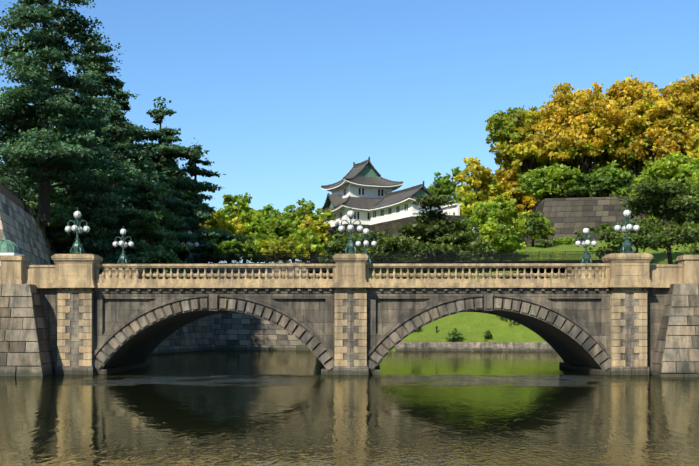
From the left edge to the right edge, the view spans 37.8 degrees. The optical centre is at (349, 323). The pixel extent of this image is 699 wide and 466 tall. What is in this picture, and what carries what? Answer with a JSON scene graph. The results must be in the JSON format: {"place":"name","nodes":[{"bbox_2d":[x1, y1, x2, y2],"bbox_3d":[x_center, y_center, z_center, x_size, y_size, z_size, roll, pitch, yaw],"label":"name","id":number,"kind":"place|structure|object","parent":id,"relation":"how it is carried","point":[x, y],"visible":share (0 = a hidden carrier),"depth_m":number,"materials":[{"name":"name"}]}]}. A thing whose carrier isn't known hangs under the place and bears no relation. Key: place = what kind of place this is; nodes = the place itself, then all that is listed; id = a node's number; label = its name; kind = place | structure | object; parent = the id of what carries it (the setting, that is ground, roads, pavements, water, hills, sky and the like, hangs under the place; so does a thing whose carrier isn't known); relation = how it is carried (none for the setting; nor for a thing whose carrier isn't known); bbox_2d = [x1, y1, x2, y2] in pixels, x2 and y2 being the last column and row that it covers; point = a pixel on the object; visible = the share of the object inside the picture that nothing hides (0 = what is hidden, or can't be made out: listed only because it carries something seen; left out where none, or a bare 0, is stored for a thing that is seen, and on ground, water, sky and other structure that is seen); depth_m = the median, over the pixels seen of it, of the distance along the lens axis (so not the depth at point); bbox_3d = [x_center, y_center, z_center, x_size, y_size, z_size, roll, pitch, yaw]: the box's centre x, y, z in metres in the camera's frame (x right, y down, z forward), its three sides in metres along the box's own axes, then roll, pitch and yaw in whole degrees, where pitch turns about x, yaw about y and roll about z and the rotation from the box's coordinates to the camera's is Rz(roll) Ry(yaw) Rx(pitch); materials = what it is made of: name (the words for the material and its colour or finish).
{"place":"outdoors","nodes":[
{"label":"outdoors","id":0,"kind":"place"},
{"bbox_2d":[0,350,698,465],"bbox_3d":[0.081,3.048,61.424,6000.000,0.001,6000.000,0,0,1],"label":"water","id":1,"kind":"structure","parent":0,"point":[297,408],"depth_m":34.29,"materials":[{"name":"green liquid"}]},
{"bbox_2d":[0,284,214,375],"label":"abutment wall","id":2,"kind":"structure","parent":1,"relation":"in","point":[196,335],"depth_m":105.52,"materials":[{"name":"grey stone"}]},
{"bbox_2d":[0,253,23,255],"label":"sentry box","id":3,"kind":"object","parent":2,"relation":"on","point":[9,254],"visible":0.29,"depth_m":62.65,"materials":[{"name":"white paint"}]},
{"bbox_2d":[0,236,19,253],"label":"sentry dome","id":4,"kind":"structure","parent":3,"relation":"on","point":[7,246],"depth_m":63.00,"materials":[{"name":"green metal"}]},
{"bbox_2d":[0,284,43,375],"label":"abutment wall blocks","id":5,"kind":"structure","parent":2,"relation":"attached to","point":[21,304],"depth_m":59.58,"materials":[{"name":"grey stone"}]},
{"bbox_2d":[0,193,60,264],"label":"castle wall","id":6,"kind":"structure","parent":2,"relation":"on","point":[22,230],"depth_m":85.32,"materials":[{"name":"grey stone"}]},
{"bbox_2d":[0,182,47,225],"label":"coping","id":7,"kind":"object","parent":6,"relation":"on","point":[13,198],"visible":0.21,"depth_m":87.64,"materials":[{"name":"grey stone"}]},
{"bbox_2d":[153,263,319,349],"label":"terrace wall","id":8,"kind":"structure","parent":1,"relation":"in","point":[236,331],"depth_m":118.62,"materials":[{"name":"grey stone"}]},
{"bbox_2d":[55,293,648,374],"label":"bridge piers","id":9,"kind":"structure","parent":1,"relation":"in","point":[74,329],"depth_m":60.88,"materials":[{"name":"grey stone"}]},
{"bbox_2d":[57,293,646,366],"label":"pier quoins","id":10,"kind":"object","parent":9,"relation":"attached to","point":[360,309],"visible":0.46,"depth_m":60.83,"materials":[{"name":"beige stone"}]},
{"bbox_2d":[39,288,667,374],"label":"spandrel panels","id":11,"kind":"object","parent":1,"relation":"in","point":[313,311],"visible":0.1,"depth_m":61.39,"materials":[{"name":"grey stone"}]},
{"bbox_2d":[65,208,89,253],"bbox_3d":[-16.485,-5.609,61.765,1.197,2.865,1.197,0,0,-44],"label":"bridge lamp","id":12,"kind":"object","parent":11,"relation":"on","point":[77,246],"visible":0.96,"depth_m":61.63,"materials":[{"name":"green metal"}]},
{"bbox_2d":[113,226,133,263],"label":"bridge lamp","id":13,"kind":"object","parent":11,"relation":"on","point":[123,244],"visible":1,"depth_m":73.16,"materials":[{"name":"green metal"}]},
{"bbox_2d":[338,207,363,253],"bbox_3d":[0.082,-5.609,61.454,1.197,2.865,1.197,0,0,-44],"label":"bridge lamp","id":14,"kind":"object","parent":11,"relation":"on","point":[350,247],"visible":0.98,"depth_m":61.29,"materials":[{"name":"green metal"}]},
{"bbox_2d":[93,288,610,358],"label":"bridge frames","id":15,"kind":"structure","parent":11,"relation":"attached to","point":[267,296],"depth_m":61.19,"materials":[{"name":"grey stone"}]},
{"bbox_2d":[93,293,610,374],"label":"bridge voussoirs","id":16,"kind":"object","parent":11,"relation":"attached to","point":[117,341],"visible":0.88,"depth_m":61.12,"materials":[{"name":"grey stone"}]},
{"bbox_2d":[103,299,600,369],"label":"arch underside","id":17,"kind":"object","parent":11,"relation":"attached to","point":[140,347],"visible":0.25,"depth_m":66.31,"materials":[{"name":"grey stone"}]},
{"bbox_2d":[23,263,681,282],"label":"balustrade rails","id":18,"kind":"object","parent":11,"relation":"on","point":[665,273],"visible":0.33,"depth_m":61.17,"materials":[{"name":"beige stone"}]},
{"bbox_2d":[101,267,601,278],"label":"balusters","id":19,"kind":"object","parent":18,"relation":"on","point":[558,276],"visible":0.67,"depth_m":61.26,"materials":[{"name":"stone"}]},
{"bbox_2d":[24,282,681,292],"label":"bridge cornice","id":20,"kind":"structure","parent":11,"relation":"on","point":[615,287],"depth_m":60.85,"materials":[{"name":"beige stone"}]},
{"bbox_2d":[0,253,698,283],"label":"parapet pedestals","id":21,"kind":"object","parent":20,"relation":"on","point":[623,267],"visible":0.56,"depth_m":60.77,"materials":[{"name":"beige stone"}]},
{"bbox_2d":[356,226,376,263],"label":"bridge lamp","id":22,"kind":"object","parent":11,"relation":"on","point":[366,231],"visible":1,"depth_m":72.85,"materials":[{"name":"green metal"}]},
{"bbox_2d":[575,226,596,262],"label":"bridge lamp","id":23,"kind":"object","parent":11,"relation":"on","point":[586,242],"visible":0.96,"depth_m":72.54,"materials":[{"name":"green metal"}]},
{"bbox_2d":[614,207,639,252],"bbox_3d":[16.649,-5.609,61.142,1.197,2.865,1.197,0,0,-44],"label":"bridge lamp","id":24,"kind":"object","parent":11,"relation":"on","point":[627,228],"visible":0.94,"depth_m":61.01,"materials":[{"name":"green metal"}]},
{"bbox_2d":[650,284,698,376],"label":"abutment wall","id":25,"kind":"structure","parent":1,"relation":"in","point":[657,363],"depth_m":59.65,"materials":[{"name":"grey stone"}]},
{"bbox_2d":[661,284,698,376],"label":"abutment wall blocks","id":26,"kind":"structure","parent":25,"relation":"attached to","point":[675,360],"depth_m":58.88,"materials":[{"name":"grey stone"}]},
{"bbox_2d":[0,0,698,278],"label":"tree","id":27,"kind":"object","parent":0,"point":[97,130],"depth_m":106.47,"materials":[{"name":"green plant"}]},
{"bbox_2d":[120,74,698,341],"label":"deciduous trees","id":28,"kind":"object","parent":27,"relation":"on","point":[610,124],"visible":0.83,"depth_m":176.88,"materials":[{"name":"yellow plant"}]},
{"bbox_2d":[0,0,698,262],"label":"sky","id":29,"kind":"structure","parent":0,"point":[283,97],"materials":[{"name":"blue"}]},
{"bbox_2d":[329,164,428,207],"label":"yagura gables","id":30,"kind":"object","parent":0,"point":[367,171],"visible":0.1,"depth_m":192.72,"materials":[{"name":"green metal"}]},
{"bbox_2d":[324,182,442,226],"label":"yagura walls","id":31,"kind":"structure","parent":0,"point":[352,189],"depth_m":189.72,"materials":[{"name":"white paint"}]},
{"bbox_2d":[327,188,415,227],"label":"castle windows","id":32,"kind":"structure","parent":31,"relation":"in","point":[397,211],"depth_m":189.15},
{"bbox_2d":[323,163,429,210],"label":"roof tiles","id":33,"kind":"object","parent":31,"relation":"on","point":[337,200],"visible":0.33,"depth_m":190.89,"materials":[{"name":"grey tile"}]},
{"bbox_2d":[316,164,429,211],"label":"yagura roof tile rows","id":34,"kind":"object","parent":33,"relation":"on","point":[397,198],"visible":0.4,"depth_m":190.19,"materials":[{"name":"grey tile"}]},
{"bbox_2d":[315,157,452,212],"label":"yagura roof ridges","id":35,"kind":"object","parent":33,"relation":"on","point":[418,187],"visible":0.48,"depth_m":190.47,"materials":[{"name":"grey tile"}]},
{"bbox_2d":[315,180,452,214],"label":"roof eaves","id":36,"kind":"object","parent":31,"relation":"attached to","point":[394,187],"visible":0.23,"depth_m":189.07,"materials":[{"name":"white paint"}]},
{"bbox_2d":[441,203,461,215],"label":"white building wall","id":37,"kind":"structure","parent":0,"point":[453,208],"depth_m":173.18,"materials":[{"name":"white paint"}]},
{"bbox_2d":[339,239,698,350],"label":"hill terrain","id":38,"kind":"structure","parent":0,"point":[472,326],"depth_m":120.16,"materials":[{"name":"green plant"}]},
{"bbox_2d":[328,218,413,252],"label":"castle stone base","id":39,"kind":"object","parent":38,"relation":"on","point":[380,228],"visible":0.16,"depth_m":184.16,"materials":[{"name":"grey stone"}]},
{"bbox_2d":[413,215,465,243],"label":"yagura dobei base wall","id":40,"kind":"structure","parent":38,"relation":"on","point":[460,218],"depth_m":170.71,"materials":[{"name":"grey stone"}]},
{"bbox_2d":[300,260,603,272],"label":"iron bridge deck","id":41,"kind":"structure","parent":38,"relation":"on","point":[377,270],"depth_m":126.03,"materials":[{"name":"black"}]},
{"bbox_2d":[195,250,619,262],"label":"iron bridge fence","id":42,"kind":"object","parent":41,"relation":"on","point":[522,256],"visible":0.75,"depth_m":126.02,"materials":[{"name":"black"}]},
{"bbox_2d":[394,342,555,351],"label":"embankment wall","id":43,"kind":"structure","parent":38,"relation":"on","point":[484,346],"depth_m":113.42,"materials":[{"name":"stone"}]},
{"bbox_2d":[509,196,697,243],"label":"hill wall","id":44,"kind":"structure","parent":38,"relation":"on","point":[566,216],"depth_m":170.96,"materials":[{"name":"grey stone"}]},
{"label":"wall top","id":45,"kind":"object","parent":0,"visible":0},
{"bbox_2d":[180,229,198,262],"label":"gate lamp","id":46,"kind":"object","parent":45,"relation":"on","point":[189,258],"visible":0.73,"depth_m":121.36,"materials":[{"name":"green metal"}]}
]}

